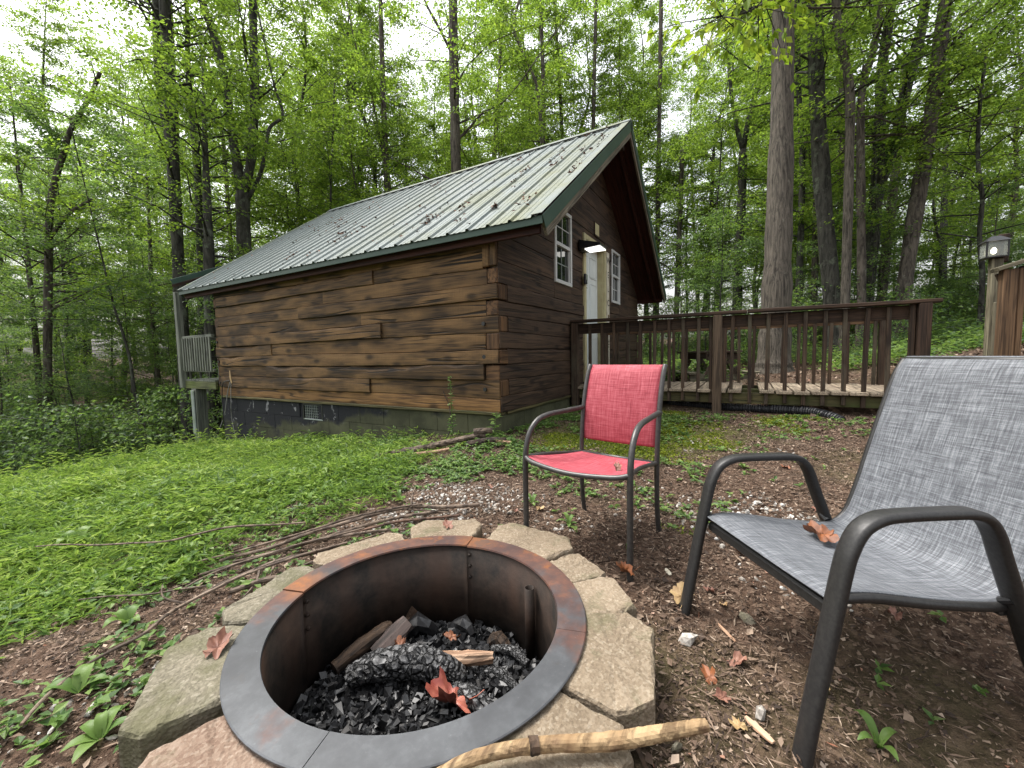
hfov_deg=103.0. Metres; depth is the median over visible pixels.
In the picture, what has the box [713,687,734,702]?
dead leaf
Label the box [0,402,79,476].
shrub
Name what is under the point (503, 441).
firewood
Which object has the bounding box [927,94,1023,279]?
understory tree
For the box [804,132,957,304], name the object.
sapling
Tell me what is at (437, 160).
understory tree
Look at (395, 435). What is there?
tall weed
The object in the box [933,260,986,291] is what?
shrub
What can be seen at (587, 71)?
tall tree
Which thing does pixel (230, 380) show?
cable bundle
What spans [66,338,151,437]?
sapling
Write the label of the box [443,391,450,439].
firewood
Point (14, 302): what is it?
understory tree
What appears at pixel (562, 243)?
window
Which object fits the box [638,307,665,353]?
shrub
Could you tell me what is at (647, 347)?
shrub
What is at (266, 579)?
stick
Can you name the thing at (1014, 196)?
tall tree
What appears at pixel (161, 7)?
tree
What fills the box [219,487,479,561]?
stick
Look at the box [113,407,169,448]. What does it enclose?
shrub
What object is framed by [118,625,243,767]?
paving block
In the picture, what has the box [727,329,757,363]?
shrub
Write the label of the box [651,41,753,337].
tree
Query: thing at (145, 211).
tree
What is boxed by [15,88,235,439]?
tree
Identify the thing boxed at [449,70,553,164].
understory tree
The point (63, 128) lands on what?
tree
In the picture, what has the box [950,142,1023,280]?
understory tree
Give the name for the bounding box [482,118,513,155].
tree
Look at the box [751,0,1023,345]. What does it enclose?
tree
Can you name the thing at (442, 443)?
firewood
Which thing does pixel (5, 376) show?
sapling
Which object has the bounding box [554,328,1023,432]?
forest litter
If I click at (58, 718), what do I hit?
weeds
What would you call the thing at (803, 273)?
sapling
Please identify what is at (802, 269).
sapling
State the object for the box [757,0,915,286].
tree
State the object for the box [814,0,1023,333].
tree
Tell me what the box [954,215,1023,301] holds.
sapling
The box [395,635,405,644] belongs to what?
dead leaf
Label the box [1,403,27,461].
shrub
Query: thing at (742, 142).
tree
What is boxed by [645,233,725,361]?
sapling
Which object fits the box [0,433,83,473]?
shrub
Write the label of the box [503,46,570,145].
tree
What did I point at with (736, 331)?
shrub
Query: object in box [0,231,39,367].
understory tree
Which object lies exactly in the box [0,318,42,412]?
sapling
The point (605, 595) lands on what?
paving block
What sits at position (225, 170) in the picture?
tree
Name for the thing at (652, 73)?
tree
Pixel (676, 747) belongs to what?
stone
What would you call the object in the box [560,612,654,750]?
paving block
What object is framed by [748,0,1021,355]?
tree
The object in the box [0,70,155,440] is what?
tree
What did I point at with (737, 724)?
dead leaf
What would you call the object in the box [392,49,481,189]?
tree
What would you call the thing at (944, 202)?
tree
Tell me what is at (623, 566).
dead leaf
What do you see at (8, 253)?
understory tree
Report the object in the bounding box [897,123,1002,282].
understory tree
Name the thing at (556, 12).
tree
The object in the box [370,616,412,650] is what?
scorched board
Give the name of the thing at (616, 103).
understory tree
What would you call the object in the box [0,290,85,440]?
sapling
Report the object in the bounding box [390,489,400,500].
broad leaf plant
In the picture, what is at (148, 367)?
sapling
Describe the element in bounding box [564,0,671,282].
tree
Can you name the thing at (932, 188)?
tree
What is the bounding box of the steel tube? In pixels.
[524,585,535,659]
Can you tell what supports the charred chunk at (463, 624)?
on the charcoal
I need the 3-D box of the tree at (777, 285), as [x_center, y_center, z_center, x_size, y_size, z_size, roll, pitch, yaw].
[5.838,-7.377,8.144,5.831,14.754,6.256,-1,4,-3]
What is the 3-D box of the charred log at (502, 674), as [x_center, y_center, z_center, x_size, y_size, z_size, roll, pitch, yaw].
[-0.044,1.041,1.451,0.172,0.049,0.058,1,5,30]
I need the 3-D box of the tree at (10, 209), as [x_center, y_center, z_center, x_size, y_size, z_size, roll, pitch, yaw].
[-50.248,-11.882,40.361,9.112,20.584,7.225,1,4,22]
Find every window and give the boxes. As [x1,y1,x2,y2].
[553,213,571,287]
[611,249,619,304]
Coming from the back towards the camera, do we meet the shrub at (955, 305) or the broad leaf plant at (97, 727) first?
the shrub at (955, 305)
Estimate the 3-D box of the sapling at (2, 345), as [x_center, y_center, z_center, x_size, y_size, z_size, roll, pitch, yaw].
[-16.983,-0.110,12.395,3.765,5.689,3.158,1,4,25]
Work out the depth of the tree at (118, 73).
26.28 m
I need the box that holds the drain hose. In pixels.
[667,401,845,419]
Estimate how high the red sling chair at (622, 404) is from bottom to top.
0.900 m
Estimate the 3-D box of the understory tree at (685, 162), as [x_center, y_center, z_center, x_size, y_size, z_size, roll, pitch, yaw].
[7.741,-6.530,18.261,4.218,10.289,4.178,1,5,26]
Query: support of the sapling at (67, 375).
on the ground at (960, 708)
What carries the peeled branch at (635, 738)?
on the paving block at (561, 713)
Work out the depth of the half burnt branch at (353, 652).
1.54 m
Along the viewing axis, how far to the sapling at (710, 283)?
11.42 m
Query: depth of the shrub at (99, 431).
8.24 m
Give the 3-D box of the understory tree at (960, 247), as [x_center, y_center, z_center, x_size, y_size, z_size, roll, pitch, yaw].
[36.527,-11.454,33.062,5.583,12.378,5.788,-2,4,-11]
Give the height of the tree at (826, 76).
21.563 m
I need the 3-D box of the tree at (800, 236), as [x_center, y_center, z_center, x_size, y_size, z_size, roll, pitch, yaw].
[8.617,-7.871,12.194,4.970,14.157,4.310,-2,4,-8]
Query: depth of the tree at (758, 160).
22.82 m
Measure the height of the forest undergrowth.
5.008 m
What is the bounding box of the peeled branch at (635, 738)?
[437,718,709,767]
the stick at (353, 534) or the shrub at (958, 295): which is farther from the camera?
the shrub at (958, 295)
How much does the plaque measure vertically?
0.210 m
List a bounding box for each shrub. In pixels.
[0,393,152,474]
[0,398,61,469]
[0,401,74,448]
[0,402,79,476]
[0,406,86,478]
[0,414,77,471]
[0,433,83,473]
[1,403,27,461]
[2,385,69,439]
[7,404,149,466]
[12,415,113,471]
[24,393,107,458]
[24,400,91,448]
[67,406,148,445]
[74,373,175,429]
[79,405,156,457]
[85,420,135,459]
[101,371,224,448]
[106,396,186,457]
[112,386,172,436]
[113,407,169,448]
[117,386,181,448]
[129,396,181,448]
[637,334,660,364]
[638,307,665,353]
[640,300,688,349]
[645,335,666,355]
[665,289,716,348]
[671,333,704,350]
[690,331,729,359]
[694,294,752,348]
[721,307,757,354]
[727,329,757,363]
[734,295,821,355]
[734,332,757,366]
[747,281,826,359]
[791,328,821,367]
[836,320,908,361]
[850,294,894,333]
[869,284,984,348]
[887,270,947,314]
[893,289,939,309]
[912,281,953,318]
[921,273,976,317]
[921,276,977,323]
[924,275,978,315]
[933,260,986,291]
[933,287,977,317]
[942,275,986,316]
[942,282,986,321]
[948,253,1021,315]
[953,254,1023,307]
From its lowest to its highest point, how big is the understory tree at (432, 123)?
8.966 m
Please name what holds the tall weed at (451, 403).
on the ground at (960, 708)
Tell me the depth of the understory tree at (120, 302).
31.21 m
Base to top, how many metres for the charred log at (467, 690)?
0.075 m
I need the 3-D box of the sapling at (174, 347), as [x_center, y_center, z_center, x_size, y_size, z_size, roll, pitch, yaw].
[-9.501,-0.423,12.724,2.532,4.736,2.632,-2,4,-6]
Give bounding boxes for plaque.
[594,221,598,238]
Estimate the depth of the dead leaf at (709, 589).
1.61 m
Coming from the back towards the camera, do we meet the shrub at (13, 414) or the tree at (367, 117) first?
the tree at (367, 117)
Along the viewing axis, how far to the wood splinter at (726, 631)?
1.39 m
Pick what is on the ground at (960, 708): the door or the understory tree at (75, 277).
the understory tree at (75, 277)
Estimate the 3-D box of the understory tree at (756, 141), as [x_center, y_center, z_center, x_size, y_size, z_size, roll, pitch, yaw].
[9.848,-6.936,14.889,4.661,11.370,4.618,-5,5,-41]
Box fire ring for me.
[220,535,586,767]
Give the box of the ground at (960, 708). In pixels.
[0,318,1023,767]
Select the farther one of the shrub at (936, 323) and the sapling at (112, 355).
the sapling at (112, 355)
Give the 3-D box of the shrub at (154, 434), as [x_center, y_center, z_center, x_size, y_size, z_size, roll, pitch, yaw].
[-6.503,0.877,8.023,2.132,2.176,2.282,2,5,38]
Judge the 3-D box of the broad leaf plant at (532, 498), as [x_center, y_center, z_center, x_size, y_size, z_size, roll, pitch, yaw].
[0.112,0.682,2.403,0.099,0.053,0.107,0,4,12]
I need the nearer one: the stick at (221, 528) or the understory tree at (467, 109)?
the stick at (221, 528)
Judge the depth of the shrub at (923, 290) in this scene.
10.69 m
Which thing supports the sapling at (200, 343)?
on the ground at (960, 708)
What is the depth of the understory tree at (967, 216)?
25.87 m
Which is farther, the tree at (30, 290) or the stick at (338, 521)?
the tree at (30, 290)
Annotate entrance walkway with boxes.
[571,298,943,413]
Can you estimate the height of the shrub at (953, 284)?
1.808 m
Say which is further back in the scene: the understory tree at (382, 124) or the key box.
the understory tree at (382, 124)
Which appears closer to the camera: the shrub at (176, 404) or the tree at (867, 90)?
the shrub at (176, 404)
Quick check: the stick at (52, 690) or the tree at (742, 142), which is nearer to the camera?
the stick at (52, 690)
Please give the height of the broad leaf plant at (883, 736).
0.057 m
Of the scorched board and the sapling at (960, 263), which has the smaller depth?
the scorched board
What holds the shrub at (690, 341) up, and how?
on the ground at (960, 708)
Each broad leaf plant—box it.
[44,661,109,693]
[55,525,94,546]
[60,705,126,763]
[102,604,142,627]
[120,502,151,514]
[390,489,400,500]
[522,494,537,505]
[556,512,576,526]
[681,466,696,476]
[856,709,898,761]
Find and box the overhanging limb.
[639,0,828,103]
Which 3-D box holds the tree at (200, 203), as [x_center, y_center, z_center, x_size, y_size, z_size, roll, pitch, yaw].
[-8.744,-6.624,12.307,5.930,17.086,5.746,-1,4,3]
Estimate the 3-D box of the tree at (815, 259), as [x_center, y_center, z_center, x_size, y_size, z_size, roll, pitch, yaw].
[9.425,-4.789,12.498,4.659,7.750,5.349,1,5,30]
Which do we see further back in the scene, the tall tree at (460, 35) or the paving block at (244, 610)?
the tall tree at (460, 35)
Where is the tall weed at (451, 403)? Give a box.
[447,376,456,436]
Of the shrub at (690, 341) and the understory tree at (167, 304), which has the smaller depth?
the shrub at (690, 341)
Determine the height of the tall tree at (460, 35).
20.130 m
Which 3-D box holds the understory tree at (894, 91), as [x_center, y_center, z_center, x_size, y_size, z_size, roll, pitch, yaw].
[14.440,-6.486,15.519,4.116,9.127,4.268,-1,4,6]
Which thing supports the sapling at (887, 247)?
on the ground at (960, 708)
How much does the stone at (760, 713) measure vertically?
0.057 m
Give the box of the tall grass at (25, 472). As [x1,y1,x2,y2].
[0,417,260,489]
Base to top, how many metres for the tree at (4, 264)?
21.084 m
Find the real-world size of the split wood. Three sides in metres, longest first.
0.279 x 0.056 x 0.046 m
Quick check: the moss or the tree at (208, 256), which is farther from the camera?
the tree at (208, 256)
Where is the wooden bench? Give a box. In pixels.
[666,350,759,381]
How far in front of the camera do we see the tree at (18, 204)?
32.22 m
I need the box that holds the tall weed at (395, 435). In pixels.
[391,425,398,441]
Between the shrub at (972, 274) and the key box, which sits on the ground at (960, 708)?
the shrub at (972, 274)
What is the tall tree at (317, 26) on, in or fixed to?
on the ground at (960, 708)
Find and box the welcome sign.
[606,252,609,364]
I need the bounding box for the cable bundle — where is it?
[215,371,234,437]
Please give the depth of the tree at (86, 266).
13.93 m
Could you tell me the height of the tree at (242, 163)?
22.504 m
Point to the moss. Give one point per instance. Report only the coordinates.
(573, 442)
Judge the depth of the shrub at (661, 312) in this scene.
15.10 m
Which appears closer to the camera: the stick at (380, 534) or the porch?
the stick at (380, 534)
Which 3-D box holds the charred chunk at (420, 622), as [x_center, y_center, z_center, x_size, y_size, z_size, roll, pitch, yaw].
[-0.375,1.004,1.688,0.142,0.102,0.080,-1,4,1]
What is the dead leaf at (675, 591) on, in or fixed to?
on the ground at (960, 708)
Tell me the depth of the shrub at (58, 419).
12.16 m
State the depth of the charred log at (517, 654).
1.55 m
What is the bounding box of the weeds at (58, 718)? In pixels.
[0,406,988,767]
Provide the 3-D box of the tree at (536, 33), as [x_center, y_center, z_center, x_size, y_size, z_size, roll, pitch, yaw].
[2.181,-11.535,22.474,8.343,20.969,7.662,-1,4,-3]
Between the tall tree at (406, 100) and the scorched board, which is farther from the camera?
the tall tree at (406, 100)
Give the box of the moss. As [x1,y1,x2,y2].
[521,410,824,534]
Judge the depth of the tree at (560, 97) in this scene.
18.43 m
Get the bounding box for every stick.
[19,542,346,726]
[35,522,305,546]
[78,585,205,600]
[184,527,363,587]
[189,503,421,564]
[199,527,401,575]
[199,544,349,597]
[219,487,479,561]
[230,575,276,593]
[232,509,449,562]
[232,535,297,550]
[350,528,410,542]
[351,514,458,532]
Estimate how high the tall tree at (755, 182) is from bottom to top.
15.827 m
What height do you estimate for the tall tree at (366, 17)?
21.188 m
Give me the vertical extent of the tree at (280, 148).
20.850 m
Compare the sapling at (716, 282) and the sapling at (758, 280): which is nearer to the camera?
the sapling at (758, 280)
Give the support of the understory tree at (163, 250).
on the ground at (960, 708)
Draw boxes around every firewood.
[374,434,485,458]
[396,448,448,459]
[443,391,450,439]
[467,437,506,447]
[473,427,492,433]
[495,440,510,443]
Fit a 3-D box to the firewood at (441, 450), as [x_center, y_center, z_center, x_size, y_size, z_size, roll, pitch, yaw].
[-0.814,0.622,3.563,0.533,0.087,0.038,-2,4,-16]
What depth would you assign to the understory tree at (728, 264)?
28.95 m
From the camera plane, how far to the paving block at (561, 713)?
0.91 m
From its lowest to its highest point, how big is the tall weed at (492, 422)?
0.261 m
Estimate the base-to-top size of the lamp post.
1.500 m
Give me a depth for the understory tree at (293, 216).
12.93 m
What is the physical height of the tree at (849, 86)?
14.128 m
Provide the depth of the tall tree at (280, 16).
13.91 m
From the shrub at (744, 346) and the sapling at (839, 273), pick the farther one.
the sapling at (839, 273)
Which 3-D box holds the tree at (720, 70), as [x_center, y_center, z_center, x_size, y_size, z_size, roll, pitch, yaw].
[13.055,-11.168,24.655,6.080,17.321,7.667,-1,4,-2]
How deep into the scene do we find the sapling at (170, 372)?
14.61 m
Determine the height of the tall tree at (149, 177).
17.586 m
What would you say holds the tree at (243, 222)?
on the ground at (960, 708)
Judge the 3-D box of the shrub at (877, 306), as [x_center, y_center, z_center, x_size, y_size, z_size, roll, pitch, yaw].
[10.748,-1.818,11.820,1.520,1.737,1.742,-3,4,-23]
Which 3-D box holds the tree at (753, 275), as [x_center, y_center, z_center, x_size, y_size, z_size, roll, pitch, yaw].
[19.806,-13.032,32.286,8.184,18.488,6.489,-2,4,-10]
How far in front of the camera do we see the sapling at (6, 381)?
9.70 m
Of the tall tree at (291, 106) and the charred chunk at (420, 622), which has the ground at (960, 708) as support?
the tall tree at (291, 106)
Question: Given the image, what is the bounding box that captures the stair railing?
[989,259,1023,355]
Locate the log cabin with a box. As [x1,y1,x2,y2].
[177,118,666,441]
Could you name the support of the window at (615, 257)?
in the log cabin
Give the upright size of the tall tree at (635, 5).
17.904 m
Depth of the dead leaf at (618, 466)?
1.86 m
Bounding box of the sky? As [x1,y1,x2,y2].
[0,0,1023,361]
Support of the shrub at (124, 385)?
on the ground at (960, 708)
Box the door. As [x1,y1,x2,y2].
[581,232,605,381]
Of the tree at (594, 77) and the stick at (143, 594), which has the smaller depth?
the stick at (143, 594)
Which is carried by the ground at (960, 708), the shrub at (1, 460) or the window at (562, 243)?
the shrub at (1, 460)
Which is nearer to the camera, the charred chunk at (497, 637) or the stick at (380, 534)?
the charred chunk at (497, 637)
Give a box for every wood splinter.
[718,623,735,641]
[744,715,774,743]
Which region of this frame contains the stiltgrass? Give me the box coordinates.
[0,425,473,658]
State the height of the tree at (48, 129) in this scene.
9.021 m
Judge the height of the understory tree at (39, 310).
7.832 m
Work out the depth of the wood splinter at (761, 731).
1.03 m
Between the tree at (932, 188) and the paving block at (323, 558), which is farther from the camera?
the tree at (932, 188)
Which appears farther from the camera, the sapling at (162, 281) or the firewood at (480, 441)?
the sapling at (162, 281)
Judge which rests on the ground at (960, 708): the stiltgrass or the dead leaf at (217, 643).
the stiltgrass
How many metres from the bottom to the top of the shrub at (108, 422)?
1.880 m
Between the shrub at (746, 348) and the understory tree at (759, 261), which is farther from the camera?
the understory tree at (759, 261)
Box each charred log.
[344,643,467,687]
[452,681,493,711]
[480,664,518,689]
[491,644,530,667]
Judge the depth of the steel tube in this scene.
1.55 m
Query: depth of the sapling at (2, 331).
12.28 m
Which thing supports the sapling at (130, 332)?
on the ground at (960, 708)
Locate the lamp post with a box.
[977,233,1011,355]
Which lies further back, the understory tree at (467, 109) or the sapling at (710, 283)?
the understory tree at (467, 109)
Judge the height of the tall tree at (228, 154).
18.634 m
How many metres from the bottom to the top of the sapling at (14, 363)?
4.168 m
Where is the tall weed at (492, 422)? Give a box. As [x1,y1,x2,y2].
[489,412,502,434]
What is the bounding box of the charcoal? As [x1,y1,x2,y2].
[291,619,539,734]
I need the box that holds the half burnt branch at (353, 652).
[330,621,392,674]
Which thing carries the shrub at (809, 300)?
on the ground at (960, 708)
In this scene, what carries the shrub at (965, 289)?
on the ground at (960, 708)
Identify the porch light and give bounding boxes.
[579,239,606,252]
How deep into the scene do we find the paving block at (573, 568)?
1.60 m
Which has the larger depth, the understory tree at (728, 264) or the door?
the understory tree at (728, 264)
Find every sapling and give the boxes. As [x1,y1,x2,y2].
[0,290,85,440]
[0,300,141,450]
[0,308,33,436]
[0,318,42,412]
[0,323,69,444]
[0,326,118,456]
[0,338,56,436]
[0,338,57,435]
[0,340,42,439]
[26,349,104,437]
[45,249,178,450]
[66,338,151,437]
[97,273,220,404]
[108,299,177,433]
[115,313,199,437]
[125,304,198,412]
[143,294,223,425]
[143,304,221,417]
[169,297,221,409]
[171,238,245,424]
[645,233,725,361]
[660,224,707,343]
[671,237,740,350]
[674,173,795,336]
[688,251,746,317]
[714,214,795,342]
[752,206,856,304]
[791,230,819,300]
[792,215,876,331]
[794,204,868,304]
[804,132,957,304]
[819,208,919,301]
[819,234,889,327]
[838,195,904,297]
[840,209,923,306]
[888,240,938,300]
[917,155,1023,302]
[932,245,978,302]
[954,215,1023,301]
[969,218,1023,299]
[1004,188,1023,266]
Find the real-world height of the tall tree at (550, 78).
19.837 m
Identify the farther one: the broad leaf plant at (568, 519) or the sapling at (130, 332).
the sapling at (130, 332)
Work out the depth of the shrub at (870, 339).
7.80 m
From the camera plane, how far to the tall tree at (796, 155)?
19.78 m
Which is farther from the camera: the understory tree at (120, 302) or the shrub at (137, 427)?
the understory tree at (120, 302)
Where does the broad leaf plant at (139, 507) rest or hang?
on the ground at (960, 708)
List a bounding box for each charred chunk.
[406,611,439,639]
[448,614,475,636]
[487,631,510,645]
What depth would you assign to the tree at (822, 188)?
9.87 m
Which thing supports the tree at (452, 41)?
on the ground at (960, 708)
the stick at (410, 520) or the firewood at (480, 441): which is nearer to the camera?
the stick at (410, 520)
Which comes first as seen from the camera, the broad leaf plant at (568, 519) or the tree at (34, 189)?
the broad leaf plant at (568, 519)
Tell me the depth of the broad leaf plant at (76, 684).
1.22 m
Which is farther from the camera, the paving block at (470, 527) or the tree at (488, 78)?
the tree at (488, 78)
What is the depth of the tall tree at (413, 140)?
23.80 m
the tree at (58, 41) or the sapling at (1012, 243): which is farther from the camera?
the tree at (58, 41)
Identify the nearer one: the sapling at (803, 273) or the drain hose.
the drain hose
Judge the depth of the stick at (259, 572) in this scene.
1.79 m
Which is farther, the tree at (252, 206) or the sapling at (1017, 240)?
the tree at (252, 206)
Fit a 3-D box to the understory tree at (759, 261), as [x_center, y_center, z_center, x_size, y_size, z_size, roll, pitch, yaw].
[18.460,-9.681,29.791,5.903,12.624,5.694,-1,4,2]
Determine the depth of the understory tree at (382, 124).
12.88 m
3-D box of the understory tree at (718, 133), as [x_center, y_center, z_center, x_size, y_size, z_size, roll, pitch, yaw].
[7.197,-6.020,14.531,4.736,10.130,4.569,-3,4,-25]
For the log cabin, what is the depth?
5.00 m
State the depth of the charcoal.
1.37 m
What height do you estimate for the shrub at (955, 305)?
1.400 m
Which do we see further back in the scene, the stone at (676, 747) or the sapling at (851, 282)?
the sapling at (851, 282)
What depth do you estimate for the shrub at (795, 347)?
8.28 m
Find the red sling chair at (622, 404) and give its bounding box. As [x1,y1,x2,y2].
[523,364,667,581]
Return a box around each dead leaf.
[203,626,233,659]
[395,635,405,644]
[425,667,483,712]
[442,630,457,640]
[443,518,452,528]
[614,462,621,470]
[616,561,639,575]
[669,581,683,607]
[700,664,716,684]
[703,586,715,593]
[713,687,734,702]
[723,651,746,666]
[728,716,749,730]
[803,520,839,542]
[888,606,902,620]
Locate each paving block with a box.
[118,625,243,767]
[138,715,280,767]
[222,566,314,625]
[313,533,403,568]
[410,518,481,542]
[473,692,633,767]
[487,523,572,561]
[550,554,605,582]
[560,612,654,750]
[573,577,636,617]
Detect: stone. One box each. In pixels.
[670,741,681,753]
[678,633,697,646]
[739,612,756,624]
[755,705,765,721]
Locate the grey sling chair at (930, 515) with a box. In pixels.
[679,356,1023,767]
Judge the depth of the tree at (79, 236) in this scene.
14.62 m
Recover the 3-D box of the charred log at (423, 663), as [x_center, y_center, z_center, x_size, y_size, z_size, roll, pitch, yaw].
[-0.369,0.994,1.438,0.430,0.146,0.121,-1,4,2]
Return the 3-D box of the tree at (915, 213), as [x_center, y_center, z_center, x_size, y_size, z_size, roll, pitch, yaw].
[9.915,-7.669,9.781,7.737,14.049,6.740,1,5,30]
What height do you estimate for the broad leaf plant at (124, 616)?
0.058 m
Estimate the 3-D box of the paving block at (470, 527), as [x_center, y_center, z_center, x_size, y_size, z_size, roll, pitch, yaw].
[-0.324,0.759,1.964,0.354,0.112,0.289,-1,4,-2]
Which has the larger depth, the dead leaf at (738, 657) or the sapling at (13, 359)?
the sapling at (13, 359)
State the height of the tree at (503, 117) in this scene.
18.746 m
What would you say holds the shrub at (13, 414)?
on the ground at (960, 708)
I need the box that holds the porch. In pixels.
[170,265,226,443]
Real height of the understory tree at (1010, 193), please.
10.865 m
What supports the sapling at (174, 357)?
on the ground at (960, 708)
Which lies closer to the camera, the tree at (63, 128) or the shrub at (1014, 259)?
the shrub at (1014, 259)
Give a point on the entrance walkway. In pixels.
(716, 390)
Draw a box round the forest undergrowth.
[0,310,1023,479]
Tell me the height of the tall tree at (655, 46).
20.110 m
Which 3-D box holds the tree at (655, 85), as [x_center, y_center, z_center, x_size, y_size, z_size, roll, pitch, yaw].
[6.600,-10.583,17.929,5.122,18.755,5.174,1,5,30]
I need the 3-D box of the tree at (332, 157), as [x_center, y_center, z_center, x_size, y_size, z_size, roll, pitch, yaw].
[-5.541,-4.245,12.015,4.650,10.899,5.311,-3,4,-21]
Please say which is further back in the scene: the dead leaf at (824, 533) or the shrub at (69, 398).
the shrub at (69, 398)
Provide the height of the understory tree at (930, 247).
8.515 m
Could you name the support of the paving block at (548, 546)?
on the ground at (960, 708)
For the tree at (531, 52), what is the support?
on the ground at (960, 708)
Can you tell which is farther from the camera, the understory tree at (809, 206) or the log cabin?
the understory tree at (809, 206)
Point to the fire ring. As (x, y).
(293, 640)
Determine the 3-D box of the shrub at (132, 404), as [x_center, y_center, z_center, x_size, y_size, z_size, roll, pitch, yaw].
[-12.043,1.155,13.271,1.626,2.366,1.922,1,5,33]
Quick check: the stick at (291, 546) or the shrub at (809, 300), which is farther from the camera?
the shrub at (809, 300)
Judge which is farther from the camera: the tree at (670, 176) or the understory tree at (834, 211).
the understory tree at (834, 211)
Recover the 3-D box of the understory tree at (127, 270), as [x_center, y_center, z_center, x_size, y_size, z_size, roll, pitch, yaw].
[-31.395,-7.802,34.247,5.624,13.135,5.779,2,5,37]
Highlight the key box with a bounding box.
[584,274,587,284]
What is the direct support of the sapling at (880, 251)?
on the ground at (960, 708)
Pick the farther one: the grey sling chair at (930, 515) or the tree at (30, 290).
the tree at (30, 290)
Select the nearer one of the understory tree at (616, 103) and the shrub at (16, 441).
the shrub at (16, 441)
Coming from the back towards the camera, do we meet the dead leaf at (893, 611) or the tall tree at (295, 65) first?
the tall tree at (295, 65)
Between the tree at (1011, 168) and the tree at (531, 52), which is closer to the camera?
the tree at (531, 52)
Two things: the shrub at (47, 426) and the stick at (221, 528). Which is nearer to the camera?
the stick at (221, 528)
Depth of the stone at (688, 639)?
1.36 m
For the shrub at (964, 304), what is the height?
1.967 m
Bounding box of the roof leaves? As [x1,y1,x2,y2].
[206,126,608,279]
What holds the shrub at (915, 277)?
on the ground at (960, 708)
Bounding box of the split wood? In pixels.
[443,650,493,666]
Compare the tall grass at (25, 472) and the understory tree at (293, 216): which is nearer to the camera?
the tall grass at (25, 472)
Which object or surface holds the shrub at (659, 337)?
on the ground at (960, 708)
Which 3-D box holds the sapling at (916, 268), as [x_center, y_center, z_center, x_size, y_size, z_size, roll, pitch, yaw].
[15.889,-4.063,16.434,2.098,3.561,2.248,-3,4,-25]
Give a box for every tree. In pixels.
[0,0,159,399]
[0,40,158,467]
[0,55,54,374]
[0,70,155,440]
[0,90,225,450]
[0,134,135,411]
[0,143,156,442]
[0,164,42,318]
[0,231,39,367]
[0,246,40,401]
[0,250,40,362]
[0,262,29,357]
[1,149,165,432]
[2,241,32,343]
[3,261,96,403]
[4,138,86,363]
[9,255,127,403]
[10,146,115,356]
[13,258,79,350]
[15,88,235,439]
[15,167,122,379]
[20,113,132,365]
[24,0,299,443]
[40,241,172,417]
[44,44,194,393]
[46,11,325,441]
[49,23,196,376]
[77,0,426,255]
[84,215,194,405]
[86,56,233,383]
[89,32,251,344]
[94,0,311,376]
[94,115,195,362]
[99,217,156,368]
[99,226,157,364]
[116,194,197,384]
[132,103,266,332]
[139,229,195,379]
[143,0,326,285]
[143,33,290,301]
[159,45,279,249]
[200,92,340,263]
[209,157,287,251]
[210,0,369,243]
[222,33,359,243]
[240,39,384,239]
[252,16,338,249]
[255,59,313,246]
[264,0,422,231]
[269,0,415,217]
[278,56,420,226]
[281,0,449,227]
[283,0,442,192]
[327,15,418,203]
[335,0,620,196]
[361,57,440,197]
[379,111,437,189]
[390,102,476,184]
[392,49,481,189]
[397,112,477,186]
[418,0,539,179]
[430,69,516,174]
[437,0,548,167]
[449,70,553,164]
[458,0,596,163]
[477,75,535,157]
[481,0,604,144]
[482,0,589,153]
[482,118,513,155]
[489,0,596,155]
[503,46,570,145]
[504,0,654,204]
[517,0,605,146]
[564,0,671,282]
[572,0,701,268]
[590,0,717,345]
[593,91,676,313]
[614,0,725,342]
[621,24,731,333]
[644,0,797,343]
[644,133,747,348]
[646,37,803,309]
[649,120,735,318]
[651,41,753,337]
[658,0,948,374]
[663,0,830,349]
[672,0,1023,355]
[679,155,758,313]
[681,37,768,298]
[692,18,870,269]
[698,198,746,297]
[700,0,971,357]
[704,16,855,302]
[705,0,873,277]
[712,0,943,349]
[713,1,885,263]
[726,187,809,308]
[727,94,797,307]
[731,14,860,306]
[735,102,913,345]
[740,0,1023,347]
[746,91,855,294]
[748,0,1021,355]
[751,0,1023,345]
[751,93,853,300]
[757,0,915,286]
[757,0,938,232]
[806,24,1010,334]
[807,146,895,292]
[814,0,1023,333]
[835,81,977,289]
[868,167,936,293]
[879,56,1020,320]
[881,0,1023,283]
[894,0,1023,315]
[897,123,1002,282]
[915,95,1023,285]
[918,55,1023,291]
[922,0,1023,268]
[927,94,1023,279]
[927,120,1014,281]
[928,172,1001,283]
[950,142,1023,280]
[986,81,1023,235]
[987,101,1023,258]
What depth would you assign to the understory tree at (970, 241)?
16.90 m
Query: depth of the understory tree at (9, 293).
21.57 m

